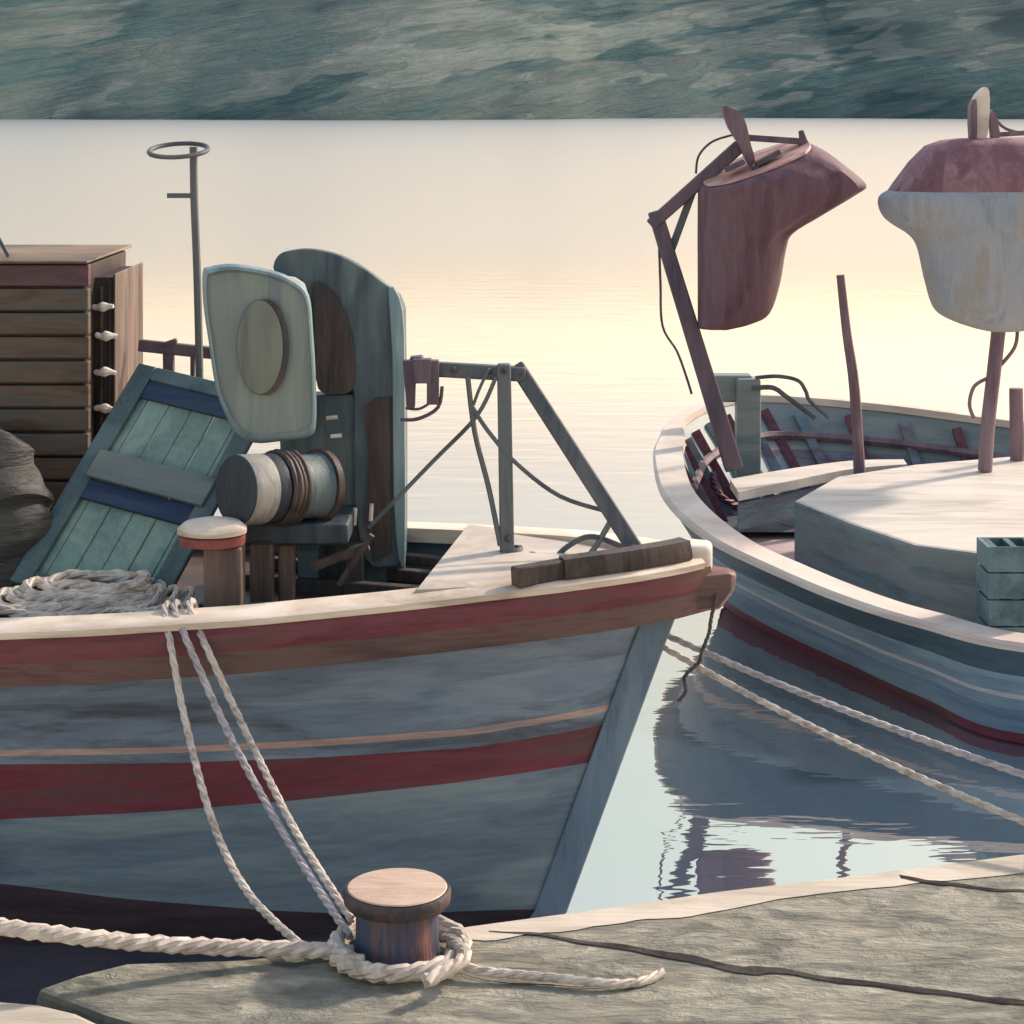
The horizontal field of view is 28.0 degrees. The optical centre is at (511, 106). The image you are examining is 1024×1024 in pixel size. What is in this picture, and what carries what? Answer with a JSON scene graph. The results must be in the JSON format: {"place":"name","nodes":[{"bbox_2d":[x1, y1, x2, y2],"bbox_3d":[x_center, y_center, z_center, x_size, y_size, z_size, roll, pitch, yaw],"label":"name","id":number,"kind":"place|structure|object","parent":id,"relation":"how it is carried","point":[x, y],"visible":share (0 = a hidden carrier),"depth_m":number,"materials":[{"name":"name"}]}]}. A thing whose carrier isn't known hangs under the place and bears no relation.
{"place":"outdoors","nodes":[
{"label":"outdoors","id":0,"kind":"place"},
{"bbox_2d":[0,1003,94,1023],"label":"quay block","id":1,"kind":"structure","parent":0,"point":[11,1013],"depth_m":5.42,"materials":[{"name":"stone"}]},
{"bbox_2d":[0,118,1023,1004],"bbox_3d":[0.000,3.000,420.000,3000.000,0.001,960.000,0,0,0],"label":"water","id":2,"kind":"structure","parent":0,"point":[532,244],"depth_m":26.78,"materials":[{"name":"beige liquid"}]},
{"bbox_2d":[0,141,735,945],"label":"fishing boat","id":3,"kind":"object","parent":2,"relation":"on","point":[456,707],"visible":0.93,"depth_m":7.35,"materials":[{"name":"blue wood"}]},
{"bbox_2d":[0,429,54,588],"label":"net bundle","id":4,"kind":"object","parent":3,"relation":"on","point":[27,501],"visible":0.73,"depth_m":7.78,"materials":[{"name":"grey fabric"}]},
{"bbox_2d":[0,569,168,617],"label":"rope coil","id":5,"kind":"object","parent":3,"relation":"on","point":[86,592],"visible":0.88,"depth_m":7.41,"materials":[{"name":"beige fabric"}]},
{"bbox_2d":[105,582,195,612],"bbox_3d":[-1.289,1.772,7.382,0.286,0.079,0.214,0,0,19],"label":"rope end","id":6,"kind":"object","parent":5,"relation":"on","point":[162,593],"visible":0.77,"depth_m":7.38,"materials":[{"name":"beige fabric"}]},
{"bbox_2d":[10,363,252,596],"bbox_3d":[-1.405,1.464,7.901,0.619,0.846,0.839,0,0,30],"label":"hatch board","id":7,"kind":"object","parent":3,"relation":"on","point":[125,487],"visible":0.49,"depth_m":7.90,"materials":[{"name":"teal wood"}]},
{"bbox_2d":[162,600,300,941],"bbox_3d":[-0.939,2.028,6.489,0.113,0.688,1.579,0,0,-23],"label":"mooring line","id":8,"kind":"object","parent":3,"relation":"hanging from","point":[266,913],"visible":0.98,"depth_m":6.51,"materials":[{"name":"fabric"}]},
{"bbox_2d":[170,599,353,939],"bbox_3d":[-0.848,2.015,6.494,0.128,0.671,1.614,0,0,-27],"label":"mooring line","id":9,"kind":"object","parent":3,"relation":"attached to","point":[323,896],"visible":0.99,"depth_m":6.51,"materials":[{"name":"white fabric"}]},
{"bbox_2d":[186,597,354,922],"bbox_3d":[-0.821,2.003,6.530,0.117,0.657,1.527,0,0,-26],"label":"mooring line","id":10,"kind":"object","parent":3,"relation":"attached to","point":[324,878],"visible":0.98,"depth_m":6.54,"materials":[{"name":"fabric"}]},
{"bbox_2d":[677,593,718,702],"bbox_3d":[0.671,1.956,7.420,0.152,0.396,0.016,0,0,0],"label":"dangling rope","id":11,"kind":"object","parent":3,"relation":"hanging from","point":[689,671],"visible":1,"depth_m":7.42,"materials":[{"name":"fabric"}]},
{"bbox_2d":[663,644,1023,825],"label":"bow line","id":12,"kind":"object","parent":3,"relation":"attached to","point":[888,763],"visible":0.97,"depth_m":7.01,"materials":[{"name":"fabric"}]},
{"bbox_2d":[667,633,1023,778],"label":"bow line","id":13,"kind":"object","parent":3,"relation":"attached to","point":[900,731],"visible":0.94,"depth_m":7.09,"materials":[{"name":"white fabric"}]},
{"bbox_2d":[647,105,1023,744],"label":"fishing boat","id":14,"kind":"object","parent":2,"relation":"on","point":[866,570],"visible":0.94,"depth_m":11.68,"materials":[{"name":"blue wood"}]},
{"bbox_2d":[710,471,793,532],"bbox_3d":[1.530,2.509,13.058,0.724,0.299,0.266,0,0,38],"label":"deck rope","id":15,"kind":"object","parent":14,"relation":"on","point":[722,497],"visible":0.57,"depth_m":13.09,"materials":[{"name":"grey fabric"}]},
{"bbox_2d":[697,142,866,329],"bbox_3d":[1.673,0.795,12.754,1.038,1.172,0.689,0,0,0],"label":"lamp hood","id":16,"kind":"object","parent":14,"relation":"hanging from","point":[762,209],"visible":0.98,"depth_m":12.50,"materials":[{"name":"red metal"}]},
{"bbox_2d":[878,87,1023,331],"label":"lamp hood","id":17,"kind":"object","parent":14,"relation":"attached to","point":[953,208],"visible":1,"depth_m":12.32,"materials":[{"name":"white metal"}]},
{"bbox_2d":[977,537,1023,632],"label":"fish crate","id":18,"kind":"object","parent":14,"relation":"on","point":[1000,583],"visible":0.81,"depth_m":9.87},
{"bbox_2d":[0,0,1023,119],"bbox_3d":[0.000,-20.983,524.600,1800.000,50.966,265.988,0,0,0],"label":"hill","id":19,"kind":"structure","parent":0,"point":[357,59],"depth_m":515.13,"materials":[{"name":"green plant"}]},
{"bbox_2d":[38,873,1023,1023],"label":"quay","id":20,"kind":"structure","parent":0,"point":[962,939],"depth_m":5.66,"materials":[{"name":"stone"}]},
{"bbox_2d":[343,868,450,964],"bbox_3d":[-0.323,2.300,5.780,0.304,0.220,0.304,0,0,0],"label":"bollard","id":21,"kind":"object","parent":20,"relation":"on","point":[396,912],"visible":0.89,"depth_m":5.69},
{"bbox_2d":[0,914,472,983],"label":"mooring rope","id":22,"kind":"object","parent":21,"relation":"attached to","point":[337,949],"visible":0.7,"depth_m":5.65,"materials":[{"name":"beige fabric"}]},
{"bbox_2d":[458,973,597,986],"bbox_3d":[0.087,2.396,5.624,0.511,0.001,0.052,0,0,8],"label":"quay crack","id":23,"kind":"object","parent":20,"relation":"on","point":[528,983],"visible":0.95,"depth_m":5.61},
{"bbox_2d":[420,935,665,988],"bbox_3d":[0.090,2.353,5.631,0.670,0.097,0.302,0,0,0],"label":"rope tail","id":24,"kind":"object","parent":20,"relation":"on","point":[447,969],"visible":1,"depth_m":5.59},
{"bbox_2d":[464,854,1023,939],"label":"quay coping","id":25,"kind":"object","parent":20,"relation":"on","point":[687,906],"visible":0.88,"depth_m":6.22,"materials":[{"name":"stone"}]},
{"bbox_2d":[490,931,1023,1003],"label":"quay crack","id":26,"kind":"object","parent":20,"relation":"on","point":[757,970],"visible":1,"depth_m":5.70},
{"bbox_2d":[899,874,1023,890],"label":"quay crack","id":27,"kind":"object","parent":20,"relation":"on","point":[933,881],"visible":1,"depth_m":6.34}
]}

